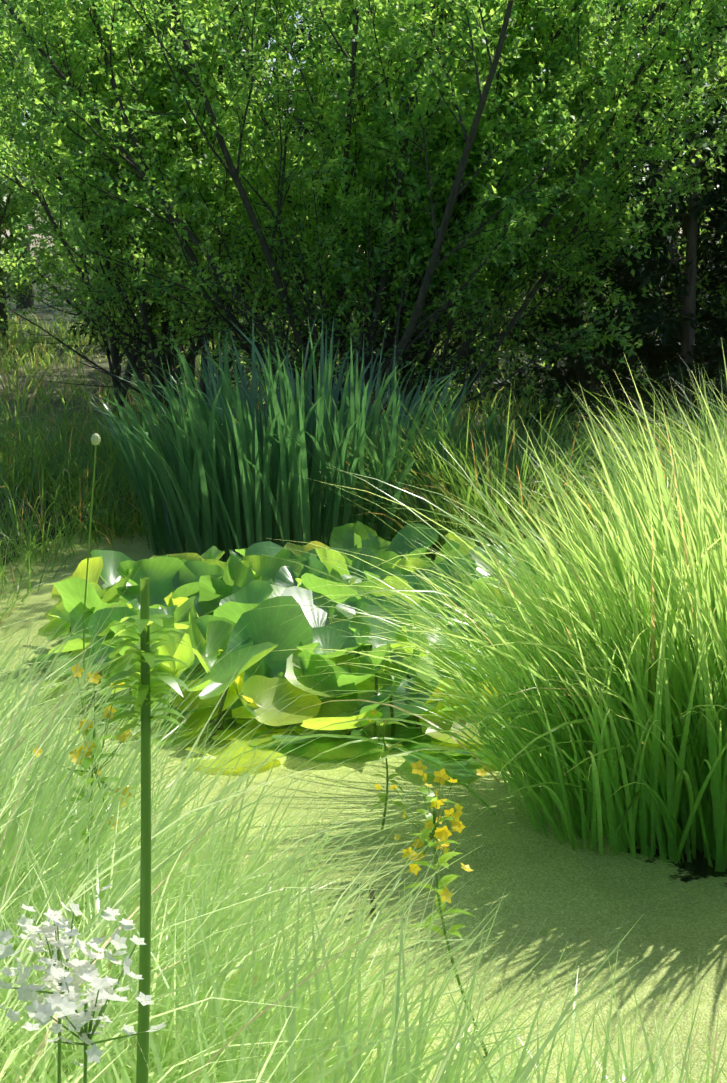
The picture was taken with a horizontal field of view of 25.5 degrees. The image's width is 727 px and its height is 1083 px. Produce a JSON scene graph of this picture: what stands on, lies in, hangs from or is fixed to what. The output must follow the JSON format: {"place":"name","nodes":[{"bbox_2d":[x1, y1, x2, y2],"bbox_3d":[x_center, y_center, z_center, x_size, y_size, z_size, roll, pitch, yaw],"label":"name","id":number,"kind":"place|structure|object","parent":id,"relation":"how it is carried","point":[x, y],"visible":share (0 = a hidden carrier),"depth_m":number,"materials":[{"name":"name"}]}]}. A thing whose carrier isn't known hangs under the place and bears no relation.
{"place":"outdoors","nodes":[
{"label":"outdoors","id":0,"kind":"place"},
{"bbox_2d":[0,44,41,230],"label":"tree leaves","id":1,"kind":"object","parent":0,"point":[17,154],"depth_m":29.59,"materials":[{"name":"green plant"}]},
{"bbox_2d":[28,211,61,292],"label":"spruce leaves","id":2,"kind":"object","parent":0,"point":[30,226],"depth_m":59.12,"materials":[{"name":"green plant"}]},
{"bbox_2d":[4,912,110,993],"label":"flower stalks","id":3,"kind":"object","parent":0,"point":[58,949],"visible":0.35,"depth_m":1.33,"materials":[{"name":"green plant"}]},
{"bbox_2d":[0,883,134,1004],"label":"white flowers","id":4,"kind":"object","parent":3,"relation":"attached to","point":[62,943],"visible":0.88,"depth_m":1.31,"materials":[{"name":"white plant"}]},
{"bbox_2d":[0,389,187,669],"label":"bank grass","id":5,"kind":"structure","parent":0,"point":[6,438],"depth_m":9.17,"materials":[{"name":"green plant"}]},
{"bbox_2d":[50,944,156,1045],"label":"flower stalks","id":6,"kind":"object","parent":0,"point":[95,1026],"visible":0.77,"depth_m":1.28,"materials":[{"name":"plant"}]},
{"bbox_2d":[0,935,165,1066],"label":"white flowers","id":7,"kind":"object","parent":6,"relation":"attached to","point":[56,1001],"visible":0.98,"depth_m":1.26,"materials":[{"name":"white plant"}]},
{"bbox_2d":[80,0,339,139],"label":"tree leaves","id":8,"kind":"object","parent":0,"point":[268,72],"depth_m":27.64,"materials":[{"name":"green plant"}]},
{"bbox_2d":[263,10,338,267],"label":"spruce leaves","id":9,"kind":"object","parent":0,"point":[289,79],"depth_m":58.24,"materials":[{"name":"green plant"}]},
{"bbox_2d":[238,0,374,251],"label":"tree leaves","id":10,"kind":"object","parent":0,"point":[307,45],"depth_m":26.20,"materials":[{"name":"green plant"}]},
{"bbox_2d":[0,263,714,565],"bbox_3d":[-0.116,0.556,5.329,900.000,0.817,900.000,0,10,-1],"label":"ground","id":11,"kind":"structure","parent":0,"point":[41,313],"depth_m":16.74,"materials":[{"name":"soil"}]},
{"bbox_2d":[11,4,43,291],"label":"tree","id":12,"kind":"object","parent":11,"relation":"on","point":[12,251],"depth_m":58.73,"materials":[{"name":"green plant"}]},
{"bbox_2d":[0,105,78,308],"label":"tree","id":13,"kind":"object","parent":11,"relation":"on","point":[2,218],"visible":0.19,"depth_m":20.03,"materials":[{"name":"green plant"}]},
{"bbox_2d":[0,3,88,326],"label":"willow shrub leaves","id":14,"kind":"object","parent":13,"relation":"on","point":[15,205],"visible":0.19,"depth_m":20.02,"materials":[{"name":"green plant"}]},
{"bbox_2d":[1,9,89,108],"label":"tree leaves","id":15,"kind":"object","parent":11,"relation":"on","point":[27,48],"depth_m":20.36,"materials":[{"name":"green plant"}]},
{"bbox_2d":[0,2,115,346],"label":"tree","id":16,"kind":"object","parent":11,"relation":"on","point":[3,315],"depth_m":23.61,"materials":[{"name":"green plant"}]},
{"bbox_2d":[0,0,238,308],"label":"tree","id":17,"kind":"object","parent":11,"relation":"on","point":[28,302],"depth_m":39.13,"materials":[{"name":"green plant"}]},
{"bbox_2d":[1,0,234,207],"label":"tree leaves","id":18,"kind":"object","parent":17,"relation":"attached to","point":[26,123],"depth_m":24.16,"materials":[{"name":"green plant"}]},
{"bbox_2d":[0,11,260,344],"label":"shrub","id":19,"kind":"object","parent":11,"relation":"on","point":[53,288],"depth_m":22.45,"materials":[{"name":"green plant"}]},
{"bbox_2d":[0,5,262,326],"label":"tree","id":20,"kind":"object","parent":19,"relation":"attached to","point":[50,240],"depth_m":21.76,"materials":[{"name":"green plant"}]},
{"bbox_2d":[61,118,315,402],"bbox_3d":[-1.869,-2.890,15.069,3.422,3.261,3.106,-8,13,-38],"label":"shrub","id":21,"kind":"object","parent":11,"relation":"on","point":[175,363],"visible":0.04,"depth_m":14.92,"materials":[{"name":"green plant"}]},
{"bbox_2d":[53,89,337,384],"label":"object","id":22,"kind":"object","parent":21,"relation":"attached to","point":[157,334],"depth_m":14.91,"materials":[{"name":"green plant"}]},
{"bbox_2d":[0,0,394,423],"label":"willow shrub deadwood","id":23,"kind":"object","parent":11,"relation":"on","point":[116,358],"visible":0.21,"depth_m":12.31,"materials":[{"name":"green plant"}]},
{"bbox_2d":[0,0,520,389],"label":"willow shrub leaves","id":24,"kind":"object","parent":23,"relation":"attached to","point":[41,170],"visible":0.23,"depth_m":11.79,"materials":[{"name":"green plant"}]},
{"bbox_2d":[63,3,377,300],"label":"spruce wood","id":25,"kind":"object","parent":11,"relation":"on","point":[281,82],"depth_m":48.07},
{"bbox_2d":[67,3,379,381],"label":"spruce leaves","id":26,"kind":"object","parent":11,"relation":"on","point":[266,45],"depth_m":17.26,"materials":[{"name":"green plant"}]},
{"bbox_2d":[235,5,319,274],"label":"tree leaves","id":27,"kind":"object","parent":11,"relation":"on","point":[297,44],"depth_m":47.62,"materials":[{"name":"green plant"}]},
{"bbox_2d":[225,3,348,323],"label":"tree leaves","id":28,"kind":"object","parent":11,"relation":"on","point":[301,17],"depth_m":29.07,"materials":[{"name":"green plant"}]},
{"bbox_2d":[236,0,394,395],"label":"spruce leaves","id":29,"kind":"object","parent":11,"relation":"on","point":[312,132],"depth_m":15.33,"materials":[{"name":"green plant"}]},
{"bbox_2d":[0,306,717,442],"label":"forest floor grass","id":30,"kind":"structure","parent":11,"relation":"on","point":[9,364],"depth_m":15.99,"materials":[{"name":"green plant"}]},
{"bbox_2d":[0,0,264,354],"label":"tree leaves","id":31,"kind":"object","parent":30,"relation":"on","point":[38,231],"depth_m":17.37,"materials":[{"name":"green plant"}]},
{"bbox_2d":[3,1,280,350],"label":"tree leaves","id":32,"kind":"object","parent":30,"relation":"on","point":[266,65],"depth_m":20.06,"materials":[{"name":"green plant"}]},
{"bbox_2d":[479,0,724,368],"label":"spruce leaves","id":33,"kind":"object","parent":30,"relation":"on","point":[556,280],"depth_m":17.01,"materials":[{"name":"green plant"}]},
{"bbox_2d":[509,0,726,445],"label":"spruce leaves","id":34,"kind":"object","parent":30,"relation":"on","point":[646,273],"depth_m":11.07,"materials":[{"name":"green plant"}]},
{"bbox_2d":[0,0,726,454],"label":"shrub","id":35,"kind":"object","parent":11,"relation":"on","point":[390,340],"visible":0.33,"depth_m":10.30,"materials":[{"name":"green plant"}]},
{"bbox_2d":[0,381,726,567],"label":"bank grass","id":36,"kind":"structure","parent":11,"relation":"on","point":[135,515],"depth_m":9.82,"materials":[{"name":"green plant"}]},
{"bbox_2d":[206,2,610,376],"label":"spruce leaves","id":37,"kind":"object","parent":11,"relation":"on","point":[437,354],"depth_m":18.73,"materials":[{"name":"green plant"}]},
{"bbox_2d":[384,8,587,411],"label":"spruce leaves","id":38,"kind":"object","parent":11,"relation":"on","point":[536,369],"depth_m":14.06,"materials":[{"name":"green plant"}]},
{"bbox_2d":[294,368,685,571],"bbox_3d":[0.620,-0.375,8.276,2.173,1.068,2.285,0,10,-1],"label":"sedge","id":39,"kind":"object","parent":11,"relation":"on","point":[469,495],"visible":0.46,"depth_m":8.03,"materials":[{"name":"green plant"}]},
{"bbox_2d":[310,0,726,424],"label":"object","id":40,"kind":"object","parent":11,"relation":"on","point":[581,377],"visible":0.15,"depth_m":11.89,"materials":[{"name":"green plant"}]},
{"bbox_2d":[283,0,726,385],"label":"willow shrub leaves","id":41,"kind":"object","parent":40,"relation":"attached to","point":[710,188],"visible":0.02,"depth_m":11.74,"materials":[{"name":"green plant"}]},
{"bbox_2d":[453,0,680,397],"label":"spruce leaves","id":42,"kind":"object","parent":11,"relation":"on","point":[545,374],"depth_m":14.98,"materials":[{"name":"green plant"}]},
{"bbox_2d":[490,354,726,576],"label":"sedge","id":43,"kind":"object","parent":11,"relation":"on","point":[660,443],"visible":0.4,"depth_m":7.77,"materials":[{"name":"green plant"}]},
{"bbox_2d":[558,2,726,412],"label":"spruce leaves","id":44,"kind":"object","parent":11,"relation":"on","point":[719,270],"depth_m":12.61,"materials":[{"name":"green plant"}]},
{"bbox_2d":[591,380,726,545],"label":"sedge tussock","id":45,"kind":"object","parent":11,"relation":"on","point":[721,434],"visible":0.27,"depth_m":5.13,"materials":[{"name":"green plant"}]},
{"bbox_2d":[0,523,726,1082],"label":"pond water","id":46,"kind":"structure","parent":0,"point":[588,907],"depth_m":3.92,"materials":[{"name":"green liquid"}]},
{"bbox_2d":[0,578,78,735],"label":"grass clump","id":47,"kind":"object","parent":46,"relation":"on","point":[11,639],"visible":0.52,"depth_m":4.29,"materials":[{"name":"green plant"}]},
{"bbox_2d":[0,572,114,818],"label":"grass clump","id":48,"kind":"object","parent":46,"relation":"on","point":[32,690],"visible":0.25,"depth_m":3.65,"materials":[{"name":"green plant"}]},
{"bbox_2d":[57,950,61,1082],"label":"flower stem","id":49,"kind":"object","parent":46,"relation":"in","point":[59,1060],"visible":0.5,"depth_m":1.34,"materials":[{"name":"plant"}]},
{"bbox_2d":[83,997,87,1082],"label":"flower stem","id":50,"kind":"object","parent":46,"relation":"in","point":[85,1053],"visible":0.7,"depth_m":1.29,"materials":[{"name":"green plant"}]},
{"bbox_2d":[33,663,138,921],"bbox_3d":[-0.438,0.641,2.681,0.183,0.869,0.247,0,10,-1],"label":"loosestrife","id":51,"kind":"object","parent":46,"relation":"on","point":[87,763],"depth_m":2.63,"materials":[{"name":"yellow plant"}]},
{"bbox_2d":[37,677,138,818],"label":"flower stalks","id":52,"kind":"object","parent":51,"relation":"attached to","point":[102,782],"visible":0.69,"depth_m":2.65,"materials":[{"name":"green plant"}]},
{"bbox_2d":[83,446,96,746],"bbox_3d":[-0.791,0.225,4.651,0.065,1.005,0.005,0,10,-1],"label":"bud stalk","id":53,"kind":"object","parent":46,"relation":"on","point":[87,570],"visible":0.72,"depth_m":4.62,"materials":[{"name":"green plant"}]},
{"bbox_2d":[91,433,100,444],"bbox_3d":[-0.760,-0.290,4.561,0.026,0.035,0.027,0,10,-1],"label":"flower bud","id":54,"kind":"object","parent":53,"relation":"attached to","point":[95,439],"visible":1,"depth_m":4.55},
{"bbox_2d":[0,590,187,802],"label":"grass clump","id":55,"kind":"object","parent":46,"relation":"on","point":[39,696],"visible":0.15,"depth_m":3.92,"materials":[{"name":"green plant"}]},
{"bbox_2d":[0,561,217,870],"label":"grass clump","id":56,"kind":"object","parent":46,"relation":"on","point":[28,731],"visible":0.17,"depth_m":3.30,"materials":[{"name":"green plant"}]},
{"bbox_2d":[0,1005,239,1082],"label":"grass clump","id":57,"kind":"object","parent":46,"relation":"on","point":[14,1079],"visible":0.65,"depth_m":1.76,"materials":[{"name":"green plant"}]},
{"bbox_2d":[0,581,256,1033],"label":"grass clump","id":58,"kind":"object","parent":46,"relation":"on","point":[2,719],"visible":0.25,"depth_m":2.87,"materials":[{"name":"green plant"}]},
{"bbox_2d":[98,577,191,1082],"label":"tall herb","id":59,"kind":"object","parent":46,"relation":"on","point":[144,965],"depth_m":1.34,"materials":[{"name":"green plant"}]},
{"bbox_2d":[0,611,402,1082],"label":"grass clump","id":60,"kind":"object","parent":46,"relation":"on","point":[68,879],"visible":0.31,"depth_m":2.35,"materials":[{"name":"green plant"}]},
{"bbox_2d":[0,616,412,1075],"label":"grass clump","id":61,"kind":"object","parent":46,"relation":"on","point":[217,848],"visible":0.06,"depth_m":3.03,"materials":[{"name":"green plant"}]},
{"bbox_2d":[0,568,495,1082],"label":"grass clump","id":62,"kind":"object","parent":46,"relation":"on","point":[42,798],"visible":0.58,"depth_m":2.28,"materials":[{"name":"green plant"}]},
{"bbox_2d":[71,308,508,560],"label":"reeds","id":63,"kind":"object","parent":46,"relation":"in","point":[233,483],"visible":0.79,"depth_m":8.10,"materials":[{"name":"green plant"}]},
{"bbox_2d":[0,710,595,1082],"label":"grass clump","id":64,"kind":"object","parent":46,"relation":"on","point":[234,972],"visible":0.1,"depth_m":2.62,"materials":[{"name":"green plant"}]},
{"bbox_2d":[69,626,541,742],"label":"water lily stalks","id":65,"kind":"object","parent":46,"relation":"on","point":[221,713],"visible":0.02,"depth_m":5.24,"materials":[{"name":"green plant"}]},
{"bbox_2d":[31,521,600,758],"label":"water lily leaves","id":66,"kind":"object","parent":46,"relation":"on","point":[216,617],"visible":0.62,"depth_m":5.58,"materials":[{"name":"green plant"}]},
{"bbox_2d":[0,763,682,1082],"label":"grass clump","id":67,"kind":"object","parent":46,"relation":"on","point":[340,996],"visible":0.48,"depth_m":2.17,"materials":[{"name":"green plant"}]},
{"bbox_2d":[0,837,707,1082],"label":"grass clump","id":68,"kind":"object","parent":46,"relation":"on","point":[531,1063],"visible":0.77,"depth_m":1.96,"materials":[{"name":"green plant"}]},
{"bbox_2d":[183,719,532,780],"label":"lily pads","id":69,"kind":"object","parent":46,"relation":"on","point":[458,771],"visible":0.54,"depth_m":5.01,"materials":[{"name":"green plant"}]},
{"bbox_2d":[369,886,375,916],"bbox_3d":[0.021,0.873,3.796,0.017,0.126,0.015,-9,13,-41],"label":"broken stem","id":70,"kind":"object","parent":46,"relation":"in","point":[371,901],"visible":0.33,"depth_m":3.79,"materials":[{"name":"green plant"}]},
{"bbox_2d":[355,709,408,831],"bbox_3d":[0.050,0.620,4.389,0.151,0.318,0.211,0,10,-1],"label":"loosestrife","id":71,"kind":"object","parent":46,"relation":"on","point":[381,796],"depth_m":4.36,"materials":[{"name":"green plant"}]},
{"bbox_2d":[358,720,397,751],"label":"loosestrife pedicels","id":72,"kind":"object","parent":71,"relation":"attached to","point":[377,735],"visible":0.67,"depth_m":4.41,"materials":[{"name":"green plant"}]},
{"bbox_2d":[375,760,487,1056],"bbox_3d":[0.135,0.715,3.188,0.228,0.550,0.227,0,10,-1],"label":"loosestrife","id":73,"kind":"object","parent":46,"relation":"on","point":[457,825],"depth_m":3.18,"materials":[{"name":"plant"}]},
{"bbox_2d":[380,775,479,895],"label":"loosestrife pedicels","id":74,"kind":"object","parent":73,"relation":"attached to","point":[431,837],"visible":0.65,"depth_m":3.20,"materials":[{"name":"green plant"}]},
{"bbox_2d":[205,417,689,841],"bbox_3d":[0.217,0.216,4.518,1.574,1.208,1.410,-10,14,-44],"label":"sedge tussock","id":75,"kind":"object","parent":46,"relation":"on","point":[473,704],"visible":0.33,"depth_m":4.31,"materials":[{"name":"green plant"}]},
{"bbox_2d":[195,946,726,1082],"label":"grass clump","id":76,"kind":"object","parent":46,"relation":"on","point":[651,1068],"visible":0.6,"depth_m":2.23,"materials":[{"name":"green plant"}]},
{"bbox_2d":[319,462,726,863],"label":"sedge tussock","id":77,"kind":"object","parent":46,"relation":"in","point":[599,771],"visible":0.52,"depth_m":4.17,"materials":[{"name":"green plant"}]},
{"bbox_2d":[414,338,726,871],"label":"sedge tussock","id":78,"kind":"object","parent":46,"relation":"in","point":[696,576],"visible":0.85,"depth_m":4.11,"materials":[{"name":"green plant"}]},
{"bbox_2d":[467,558,726,853],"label":"clump","id":79,"kind":"object","parent":46,"relation":"on","point":[579,716],"visible":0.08,"depth_m":4.12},
{"bbox_2d":[553,1015,726,1082],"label":"grass clump","id":80,"kind":"object","parent":46,"relation":"on","point":[691,1080],"visible":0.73,"depth_m":2.19,"materials":[{"name":"green plant"}]},
{"bbox_2d":[0,0,726,261],"label":"sky","id":81,"kind":"structure","parent":0,"point":[295,25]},
{"bbox_2d":[490,99,681,424],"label":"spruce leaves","id":82,"kind":"object","parent":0,"point":[569,369],"depth_m":12.21,"materials":[{"name":"green plant"}]},
{"bbox_2d":[509,401,726,1001],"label":"bank grass","id":83,"kind":"structure","parent":0,"point":[634,471],"depth_m":8.12,"materials":[{"name":"green plant"}]},
{"bbox_2d":[541,0,715,348],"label":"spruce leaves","id":84,"kind":"object","parent":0,"point":[630,195],"depth_m":21.56,"materials":[{"name":"green plant"}]},
{"bbox_2d":[545,13,714,286],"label":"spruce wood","id":85,"kind":"object","parent":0,"point":[660,170],"depth_m":42.08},
{"bbox_2d":[560,49,726,404],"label":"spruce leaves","id":86,"kind":"object","parent":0,"point":[651,334],"depth_m":13.18,"materials":[{"name":"green plant"}]},
{"bbox_2d":[596,21,726,457],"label":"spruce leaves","id":87,"kind":"object","parent":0,"point":[718,258],"depth_m":11.03,"materials":[{"name":"green plant"}]},
{"bbox_2d":[695,276,726,324],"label":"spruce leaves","id":88,"kind":"object","parent":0,"point":[708,290],"depth_m":12.70,"materials":[{"name":"green plant"}]}
]}

